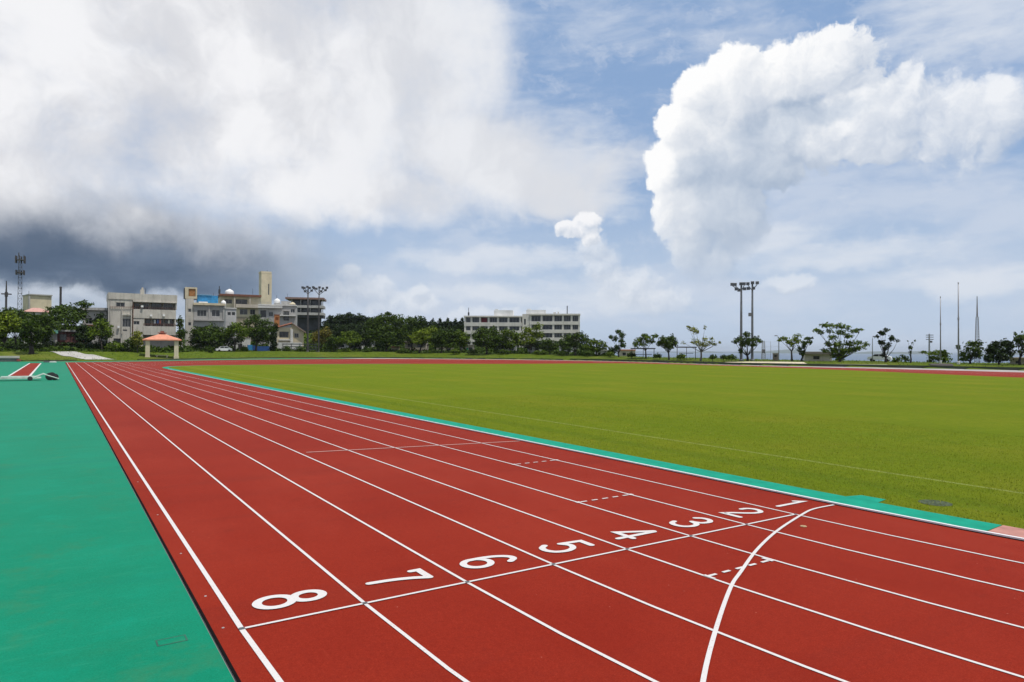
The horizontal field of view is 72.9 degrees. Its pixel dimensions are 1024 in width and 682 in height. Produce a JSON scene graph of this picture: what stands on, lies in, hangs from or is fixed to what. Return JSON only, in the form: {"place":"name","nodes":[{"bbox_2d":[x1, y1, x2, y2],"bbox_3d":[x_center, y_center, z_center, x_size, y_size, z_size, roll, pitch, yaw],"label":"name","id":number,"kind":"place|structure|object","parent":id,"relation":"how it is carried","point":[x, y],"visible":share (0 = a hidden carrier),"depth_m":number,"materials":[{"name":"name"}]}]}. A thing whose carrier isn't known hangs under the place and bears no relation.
{"place":"outdoors","nodes":[
{"label":"outdoors","id":0,"kind":"place"},
{"bbox_2d":[50,351,109,358],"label":"path","id":1,"kind":"structure","parent":0,"point":[78,355],"depth_m":134.39,"materials":[{"name":"concrete"}]},
{"bbox_2d":[0,358,344,681],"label":"apron","id":2,"kind":"object","parent":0,"point":[92,588],"visible":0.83,"depth_m":8.49,"materials":[{"name":"green rubber"}]},
{"bbox_2d":[8,363,40,375],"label":"jump runway","id":3,"kind":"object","parent":2,"relation":"on","point":[28,369],"visible":0.94,"depth_m":76.75,"materials":[{"name":"red rubber"}]},
{"bbox_2d":[0,372,58,380],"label":"equipment trolley","id":4,"kind":"object","parent":2,"relation":"on","point":[51,376],"visible":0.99,"depth_m":54.27,"materials":[{"name":"white metal"}]},
{"bbox_2d":[155,634,187,646],"bbox_3d":[-3.090,2.718,6.297,0.250,0.003,0.150,1,-1,-33],"label":"inspection cover","id":5,"kind":"object","parent":2,"relation":"on","point":[170,640],"visible":1,"depth_m":6.29,"materials":[{"name":"green rubber"}]},
{"bbox_2d":[0,333,1023,370],"bbox_3d":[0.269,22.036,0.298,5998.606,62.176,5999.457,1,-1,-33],"label":"ground","id":6,"kind":"structure","parent":0,"point":[47,356],"depth_m":158.07,"materials":[{"name":"green plant"}]},
{"bbox_2d":[0,356,20,360],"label":"pit cover","id":7,"kind":"object","parent":6,"relation":"on","point":[9,358],"visible":1,"depth_m":120.78,"materials":[{"name":"concrete"}]},
{"bbox_2d":[0,311,24,343],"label":"park tree","id":8,"kind":"object","parent":6,"relation":"on","point":[9,323],"visible":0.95,"depth_m":143.25,"materials":[{"name":"green plant"}]},
{"bbox_2d":[0,307,28,344],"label":"park tree","id":9,"kind":"object","parent":6,"relation":"on","point":[21,313],"visible":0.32,"depth_m":152.01,"materials":[{"name":"green plant"}]},
{"bbox_2d":[0,342,28,349],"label":"hedge","id":10,"kind":"object","parent":6,"relation":"on","point":[16,346],"visible":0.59,"depth_m":141.81,"materials":[{"name":"green plant"}]},
{"bbox_2d":[15,253,25,337],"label":"telecom mast","id":11,"kind":"object","parent":6,"relation":"on","point":[18,272],"visible":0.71,"depth_m":212.93,"materials":[{"name":"grey metal"}]},
{"bbox_2d":[14,312,45,353],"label":"park tree","id":12,"kind":"object","parent":6,"relation":"on","point":[29,332],"visible":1,"depth_m":130.63,"materials":[{"name":"green plant"}]},
{"bbox_2d":[22,294,52,309],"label":"house","id":13,"kind":"structure","parent":6,"relation":"on","point":[41,301],"depth_m":198.88,"materials":[{"name":"beige concrete"}]},
{"bbox_2d":[25,308,49,341],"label":"house","id":14,"kind":"structure","parent":6,"relation":"on","point":[37,311],"depth_m":175.75,"materials":[{"name":"pink tile"}]},
{"bbox_2d":[35,313,58,342],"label":"park tree","id":15,"kind":"object","parent":6,"relation":"on","point":[48,326],"visible":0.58,"depth_m":146.21,"materials":[{"name":"green plant"}]},
{"bbox_2d":[42,299,93,332],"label":"park tree","id":16,"kind":"object","parent":6,"relation":"on","point":[70,314],"visible":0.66,"depth_m":154.45,"materials":[{"name":"green plant"}]},
{"bbox_2d":[26,340,113,349],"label":"hedge","id":17,"kind":"object","parent":6,"relation":"on","point":[78,345],"visible":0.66,"depth_m":147.50,"materials":[{"name":"green plant"}]},
{"bbox_2d":[57,330,86,344],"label":"house","id":18,"kind":"structure","parent":6,"relation":"on","point":[64,336],"depth_m":152.11,"materials":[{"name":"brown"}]},
{"bbox_2d":[70,323,95,343],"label":"park tree","id":19,"kind":"object","parent":6,"relation":"on","point":[81,336],"visible":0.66,"depth_m":151.25,"materials":[{"name":"green plant"}]},
{"bbox_2d":[82,307,107,344],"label":"house","id":20,"kind":"structure","parent":6,"relation":"on","point":[92,311],"depth_m":167.57,"materials":[{"name":"grey concrete"}]},
{"bbox_2d":[84,318,113,348],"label":"park tree","id":21,"kind":"object","parent":6,"relation":"on","point":[103,326],"visible":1,"depth_m":149.69,"materials":[{"name":"green plant"}]},
{"bbox_2d":[91,312,106,343],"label":"park tree","id":22,"kind":"object","parent":6,"relation":"on","point":[100,315],"visible":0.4,"depth_m":159.89,"materials":[{"name":"green plant"}]},
{"bbox_2d":[104,341,125,351],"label":"shrub","id":23,"kind":"object","parent":6,"relation":"on","point":[118,344],"visible":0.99,"depth_m":145.77,"materials":[{"name":"green plant"}]},
{"bbox_2d":[121,337,136,350],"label":"shrub","id":24,"kind":"object","parent":6,"relation":"on","point":[129,342],"visible":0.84,"depth_m":148.21,"materials":[{"name":"green plant"}]},
{"bbox_2d":[129,329,143,352],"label":"shrub","id":25,"kind":"object","parent":6,"relation":"on","point":[136,339],"visible":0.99,"depth_m":147.33,"materials":[{"name":"green plant"}]},
{"bbox_2d":[106,288,176,347],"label":"apartment building","id":26,"kind":"structure","parent":6,"relation":"on","point":[147,315],"depth_m":169.89,"materials":[{"name":"beige concrete"}]},
{"bbox_2d":[122,319,130,326],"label":"window","id":27,"kind":"structure","parent":26,"relation":"in","point":[125,322],"depth_m":168.00,"materials":[{"name":"grey glass"}]},
{"bbox_2d":[151,303,161,309],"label":"window","id":28,"kind":"structure","parent":26,"relation":"in","point":[157,306],"depth_m":172.62,"materials":[{"name":"black glass"}]},
{"bbox_2d":[142,331,181,358],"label":"pavilion","id":29,"kind":"structure","parent":6,"relation":"on","point":[161,336],"depth_m":144.89,"materials":[{"name":"orange tile"}]},
{"bbox_2d":[176,315,186,345],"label":"park tree","id":30,"kind":"object","parent":6,"relation":"on","point":[181,332],"visible":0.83,"depth_m":173.54,"materials":[{"name":"green plant"}]},
{"bbox_2d":[183,287,224,346],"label":"apartment building","id":31,"kind":"structure","parent":6,"relation":"on","point":[203,311],"depth_m":191.28,"materials":[{"name":"grey concrete"}]},
{"bbox_2d":[184,322,228,348],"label":"park tree","id":32,"kind":"object","parent":6,"relation":"on","point":[209,336],"visible":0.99,"depth_m":176.47,"materials":[{"name":"green plant"}]},
{"bbox_2d":[215,346,231,351],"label":"parked car","id":33,"kind":"object","parent":6,"relation":"on","point":[224,348],"visible":0.93,"depth_m":177.77,"materials":[{"name":"paint"}]},
{"bbox_2d":[221,300,236,347],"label":"house","id":34,"kind":"structure","parent":6,"relation":"on","point":[229,315],"depth_m":203.73,"materials":[{"name":"white paint"}]},
{"bbox_2d":[223,334,244,346],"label":"park tree","id":35,"kind":"object","parent":6,"relation":"on","point":[229,340],"visible":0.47,"depth_m":188.26,"materials":[{"name":"green plant"}]},
{"bbox_2d":[223,322,252,351],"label":"park tree","id":36,"kind":"object","parent":6,"relation":"on","point":[234,328],"visible":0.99,"depth_m":179.34,"materials":[{"name":"green plant"}]},
{"bbox_2d":[218,286,261,341],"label":"apartment building","id":37,"kind":"structure","parent":6,"relation":"on","point":[246,306],"depth_m":229.51,"materials":[{"name":"beige concrete"}]},
{"bbox_2d":[236,338,250,348],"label":"garden wall","id":38,"kind":"structure","parent":6,"relation":"on","point":[246,342],"depth_m":193.46,"materials":[{"name":"grey concrete"}]},
{"bbox_2d":[237,314,276,350],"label":"park tree","id":39,"kind":"object","parent":6,"relation":"on","point":[258,328],"visible":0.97,"depth_m":184.44,"materials":[{"name":"green plant"}]},
{"bbox_2d":[247,345,269,350],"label":"fence","id":40,"kind":"object","parent":6,"relation":"on","point":[262,348],"visible":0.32,"depth_m":192.79,"materials":[{"name":"paint"}]},
{"bbox_2d":[247,327,270,345],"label":"park tree","id":41,"kind":"object","parent":6,"relation":"on","point":[265,339],"visible":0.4,"depth_m":196.68,"materials":[{"name":"green plant"}]},
{"bbox_2d":[259,271,271,303],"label":"tower","id":42,"kind":"structure","parent":6,"relation":"on","point":[265,284],"depth_m":269.05,"materials":[{"name":"beige concrete"}]},
{"bbox_2d":[268,323,278,350],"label":"park tree","id":43,"kind":"object","parent":6,"relation":"on","point":[272,337],"visible":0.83,"depth_m":187.96,"materials":[{"name":"green plant"}]},
{"bbox_2d":[258,298,297,344],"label":"house","id":44,"kind":"structure","parent":6,"relation":"on","point":[286,311],"depth_m":222.51,"materials":[{"name":"white paint"}]},
{"bbox_2d":[269,322,305,348],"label":"house","id":45,"kind":"structure","parent":6,"relation":"on","point":[293,334],"depth_m":204.27,"materials":[{"name":"beige paint"}]},
{"bbox_2d":[282,343,316,351],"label":"fence","id":46,"kind":"object","parent":6,"relation":"on","point":[291,344],"visible":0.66,"depth_m":196.08,"materials":[{"name":"metal"}]},
{"bbox_2d":[0,327,610,356],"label":"undergrowth","id":47,"kind":"object","parent":6,"relation":"on","point":[188,348],"visible":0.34,"depth_m":191.67,"materials":[{"name":"green plant"}]},
{"bbox_2d":[285,294,325,332],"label":"apartment building","id":48,"kind":"structure","parent":6,"relation":"on","point":[300,303],"depth_m":265.44,"materials":[{"name":"grey concrete"}]},
{"bbox_2d":[301,286,313,351],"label":"floodlight tower","id":49,"kind":"structure","parent":6,"relation":"on","point":[307,290],"depth_m":194.91,"materials":[{"name":"grey metal"}]},
{"bbox_2d":[313,286,327,351],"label":"floodlight tower","id":50,"kind":"structure","parent":6,"relation":"on","point":[315,289],"depth_m":195.75,"materials":[{"name":"grey metal"}]},
{"bbox_2d":[310,327,331,348],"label":"park tree","id":51,"kind":"object","parent":6,"relation":"on","point":[326,333],"visible":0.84,"depth_m":207.38,"materials":[{"name":"green plant"}]},
{"bbox_2d":[323,334,341,351],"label":"park tree","id":52,"kind":"object","parent":6,"relation":"on","point":[330,345],"visible":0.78,"depth_m":199.03,"materials":[{"name":"green plant"}]},
{"bbox_2d":[330,314,348,325],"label":"woodland tree","id":53,"kind":"object","parent":6,"relation":"on","point":[338,320],"visible":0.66,"depth_m":291.26,"materials":[{"name":"green plant"}]},
{"bbox_2d":[333,331,364,349],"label":"park tree","id":54,"kind":"object","parent":6,"relation":"on","point":[348,338],"visible":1,"depth_m":197.18,"materials":[{"name":"green plant"}]},
{"bbox_2d":[341,312,356,323],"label":"woodland tree","id":55,"kind":"object","parent":6,"relation":"on","point":[349,315],"visible":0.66,"depth_m":292.96,"materials":[{"name":"green plant"}]},
{"bbox_2d":[331,324,372,349],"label":"park tree","id":56,"kind":"object","parent":6,"relation":"on","point":[342,328],"visible":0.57,"depth_m":209.98,"materials":[{"name":"green plant"}]},
{"bbox_2d":[352,313,367,328],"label":"woodland tree","id":57,"kind":"object","parent":6,"relation":"on","point":[360,321],"visible":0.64,"depth_m":293.09,"materials":[{"name":"green plant"}]},
{"bbox_2d":[363,311,411,351],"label":"park tree","id":58,"kind":"object","parent":6,"relation":"on","point":[380,328],"visible":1,"depth_m":203.68,"materials":[{"name":"green plant"}]},
{"bbox_2d":[402,315,426,349],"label":"park tree","id":59,"kind":"object","parent":6,"relation":"on","point":[416,323],"visible":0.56,"depth_m":210.20,"materials":[{"name":"green plant"}]},
{"bbox_2d":[404,341,427,350],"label":"house","id":60,"kind":"structure","parent":6,"relation":"on","point":[417,346],"depth_m":216.39,"materials":[{"name":"grey concrete"}]},
{"bbox_2d":[407,325,439,352],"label":"park tree","id":61,"kind":"object","parent":6,"relation":"on","point":[417,338],"visible":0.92,"depth_m":196.30,"materials":[{"name":"green plant"}]},
{"bbox_2d":[419,320,441,349],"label":"park tree","id":62,"kind":"object","parent":6,"relation":"on","point":[425,326],"visible":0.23,"depth_m":211.66,"materials":[{"name":"green plant"}]},
{"bbox_2d":[431,328,460,352],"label":"park tree","id":63,"kind":"object","parent":6,"relation":"on","point":[445,337],"visible":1,"depth_m":195.75,"materials":[{"name":"green plant"}]},
{"bbox_2d":[449,328,471,351],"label":"park tree","id":64,"kind":"object","parent":6,"relation":"on","point":[464,339],"visible":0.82,"depth_m":197.87,"materials":[{"name":"green plant"}]},
{"bbox_2d":[469,325,502,353],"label":"park tree","id":65,"kind":"object","parent":6,"relation":"on","point":[484,334],"visible":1,"depth_m":189.94,"materials":[{"name":"green plant"}]},
{"bbox_2d":[499,328,521,353],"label":"park tree","id":66,"kind":"object","parent":6,"relation":"on","point":[508,342],"visible":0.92,"depth_m":193.33,"materials":[{"name":"green plant"}]},
{"bbox_2d":[464,306,579,349],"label":"school building","id":67,"kind":"structure","parent":6,"relation":"on","point":[555,326],"depth_m":240.35,"materials":[{"name":"white concrete"}]},
{"bbox_2d":[518,322,544,353],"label":"park tree","id":68,"kind":"object","parent":6,"relation":"on","point":[526,336],"visible":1,"depth_m":190.34,"materials":[{"name":"green plant"}]},
{"bbox_2d":[523,339,543,350],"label":"park tree","id":69,"kind":"object","parent":6,"relation":"on","point":[536,344],"visible":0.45,"depth_m":198.59,"materials":[{"name":"green plant"}]},
{"bbox_2d":[536,338,558,354],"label":"park tree","id":70,"kind":"object","parent":6,"relation":"on","point":[546,343],"visible":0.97,"depth_m":188.83,"materials":[{"name":"green plant"}]},
{"bbox_2d":[556,332,589,355],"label":"park tree","id":71,"kind":"object","parent":6,"relation":"on","point":[569,341],"visible":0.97,"depth_m":182.58,"materials":[{"name":"green plant"}]},
{"bbox_2d":[583,338,608,354],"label":"park tree","id":72,"kind":"object","parent":6,"relation":"on","point":[592,341],"visible":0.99,"depth_m":178.52,"materials":[{"name":"green plant"}]},
{"bbox_2d":[608,330,626,356],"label":"park tree","id":73,"kind":"object","parent":6,"relation":"on","point":[616,350],"visible":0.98,"depth_m":171.39,"materials":[{"name":"green plant"}]},
{"bbox_2d":[619,349,635,355],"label":"house","id":74,"kind":"structure","parent":6,"relation":"on","point":[623,352],"depth_m":184.51,"materials":[{"name":"beige concrete"}]},
{"bbox_2d":[632,333,658,358],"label":"park tree","id":75,"kind":"object","parent":6,"relation":"on","point":[643,337],"visible":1,"depth_m":161.16,"materials":[{"name":"green plant"}]},
{"bbox_2d":[656,333,678,359],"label":"park tree","id":76,"kind":"object","parent":6,"relation":"on","point":[668,343],"visible":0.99,"depth_m":152.07,"materials":[{"name":"green plant"}]},
{"bbox_2d":[682,325,720,360],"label":"park tree","id":77,"kind":"object","parent":6,"relation":"on","point":[696,331],"visible":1,"depth_m":141.33,"materials":[{"name":"green plant"}]},
{"bbox_2d":[730,282,745,360],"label":"floodlight tower","id":78,"kind":"structure","parent":6,"relation":"on","point":[737,289],"depth_m":137.13,"materials":[{"name":"grey metal"}]},
{"bbox_2d":[731,331,763,360],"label":"park tree","id":79,"kind":"object","parent":6,"relation":"on","point":[744,342],"visible":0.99,"depth_m":135.34,"materials":[{"name":"green plant"}]},
{"bbox_2d":[746,281,758,360],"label":"floodlight tower","id":80,"kind":"structure","parent":6,"relation":"on","point":[752,288],"depth_m":136.47,"materials":[{"name":"grey metal"}]},
{"bbox_2d":[734,362,806,363],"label":"sand patch","id":81,"kind":"object","parent":6,"relation":"on","point":[774,362],"visible":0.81,"depth_m":125.18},
{"bbox_2d":[777,333,802,360],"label":"park tree","id":82,"kind":"object","parent":6,"relation":"on","point":[794,339],"visible":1,"depth_m":130.53,"materials":[{"name":"green plant"}]},
{"bbox_2d":[797,337,813,361],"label":"park tree","id":83,"kind":"object","parent":6,"relation":"on","point":[803,346],"visible":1,"depth_m":129.43,"materials":[{"name":"green plant"}]},
{"bbox_2d":[803,352,831,360],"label":"hut","id":84,"kind":"object","parent":6,"relation":"on","point":[815,356],"visible":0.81,"depth_m":139.03,"materials":[{"name":"beige concrete"}]},
{"bbox_2d":[812,322,870,361],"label":"park tree","id":85,"kind":"object","parent":6,"relation":"on","point":[840,356],"visible":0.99,"depth_m":126.66,"materials":[{"name":"green plant"}]},
{"bbox_2d":[867,354,891,361],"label":"parked car","id":86,"kind":"object","parent":6,"relation":"on","point":[878,357],"visible":0.67,"depth_m":127.51,"materials":[{"name":"paint"}]},
{"bbox_2d":[873,327,899,361],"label":"park tree","id":87,"kind":"object","parent":6,"relation":"on","point":[888,345],"visible":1,"depth_m":120.62,"materials":[{"name":"green plant"}]},
{"bbox_2d":[918,349,952,362],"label":"park tree","id":88,"kind":"object","parent":6,"relation":"on","point":[945,356],"visible":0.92,"depth_m":119.78,"materials":[{"name":"green plant"}]},
{"bbox_2d":[957,282,959,363],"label":"flagpole","id":89,"kind":"object","parent":6,"relation":"on","point":[958,361],"visible":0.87,"depth_m":113.33,"materials":[{"name":"white metal"}]},
{"bbox_2d":[954,339,986,363],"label":"park tree","id":90,"kind":"object","parent":6,"relation":"on","point":[973,354],"visible":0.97,"depth_m":114.10,"materials":[{"name":"green plant"}]},
{"bbox_2d":[974,297,979,361],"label":"radio mast","id":91,"kind":"object","parent":6,"relation":"on","point":[977,324],"visible":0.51,"depth_m":153.37,"materials":[{"name":"metal"}]},
{"bbox_2d":[983,338,1016,364],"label":"tree","id":92,"kind":"object","parent":6,"relation":"on","point":[998,350],"visible":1,"depth_m":110.28,"materials":[{"name":"green plant"}]},
{"bbox_2d":[1012,330,1023,364],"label":"park tree","id":93,"kind":"object","parent":6,"relation":"on","point":[1018,341],"visible":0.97,"depth_m":109.74,"materials":[{"name":"green plant"}]},
{"bbox_2d":[0,0,1023,352],"label":"sky","id":94,"kind":"structure","parent":0,"point":[621,164],"materials":[{"name":"blue"}]},
{"bbox_2d":[7,358,1023,681],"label":"pavement","id":95,"kind":"structure","parent":0,"point":[563,360],"depth_m":97.93,"materials":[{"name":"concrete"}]},
{"bbox_2d":[137,357,562,359],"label":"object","id":96,"kind":"structure","parent":95,"relation":"on","point":[336,357],"depth_m":176.19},
{"bbox_2d":[570,359,1023,369],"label":"wall","id":97,"kind":"structure","parent":95,"relation":"on","point":[903,366],"depth_m":116.02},
{"bbox_2d":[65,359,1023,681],"bbox_3d":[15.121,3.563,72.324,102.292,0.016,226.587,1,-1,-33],"label":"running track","id":98,"kind":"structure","parent":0,"point":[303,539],"depth_m":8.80,"materials":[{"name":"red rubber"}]},
{"bbox_2d":[168,363,1023,530],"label":"lawn","id":99,"kind":"structure","parent":0,"point":[990,405],"depth_m":30.58,"materials":[{"name":"green plant"}]},
{"bbox_2d":[162,364,1000,530],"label":"kerb strip","id":100,"kind":"object","parent":99,"relation":"on","point":[957,521],"visible":0.86,"depth_m":14.62,"materials":[{"name":"teal rubber"}]},
{"bbox_2d":[169,369,1023,540],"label":"track kerb","id":101,"kind":"structure","parent":99,"relation":"on","point":[908,517],"depth_m":13.38,"materials":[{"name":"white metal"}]},
{"bbox_2d":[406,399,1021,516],"bbox_3d":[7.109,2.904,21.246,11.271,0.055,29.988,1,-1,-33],"label":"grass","id":102,"kind":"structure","parent":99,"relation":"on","point":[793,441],"depth_m":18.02,"materials":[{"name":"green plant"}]},
{"bbox_2d":[846,495,885,501],"bbox_3d":[6.365,2.818,12.440,0.380,0.001,0.600,1,-1,-33],"label":"kerb strip","id":103,"kind":"object","parent":99,"relation":"on","point":[868,498],"visible":1,"depth_m":12.41,"materials":[{"name":"teal rubber"}]},
{"bbox_2d":[918,500,952,505],"bbox_3d":[7.386,2.828,12.105,0.520,0.014,0.520,1,-1,-33],"label":"drain cover","id":104,"kind":"object","parent":99,"relation":"on","point":[937,503],"visible":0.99,"depth_m":12.12,"materials":[{"name":"concrete"}]},
{"bbox_2d":[614,351,1023,362],"bbox_3d":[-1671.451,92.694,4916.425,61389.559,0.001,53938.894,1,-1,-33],"label":"sea","id":105,"kind":"structure","parent":0,"point":[915,357],"depth_m":5643.98,"materials":[{"name":"liquid"}]},
{"bbox_2d":[660,349,1023,354],"bbox_3d":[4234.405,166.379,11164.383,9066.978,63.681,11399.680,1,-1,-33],"label":"hills","id":106,"kind":"structure","parent":0,"point":[869,352],"depth_m":10851.14,"materials":[{"name":"green plant"}]},
{"bbox_2d":[989,525,1023,537],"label":"pavement","id":107,"kind":"structure","parent":0,"point":[1011,531],"depth_m":10.19,"materials":[{"name":"pink concrete"}]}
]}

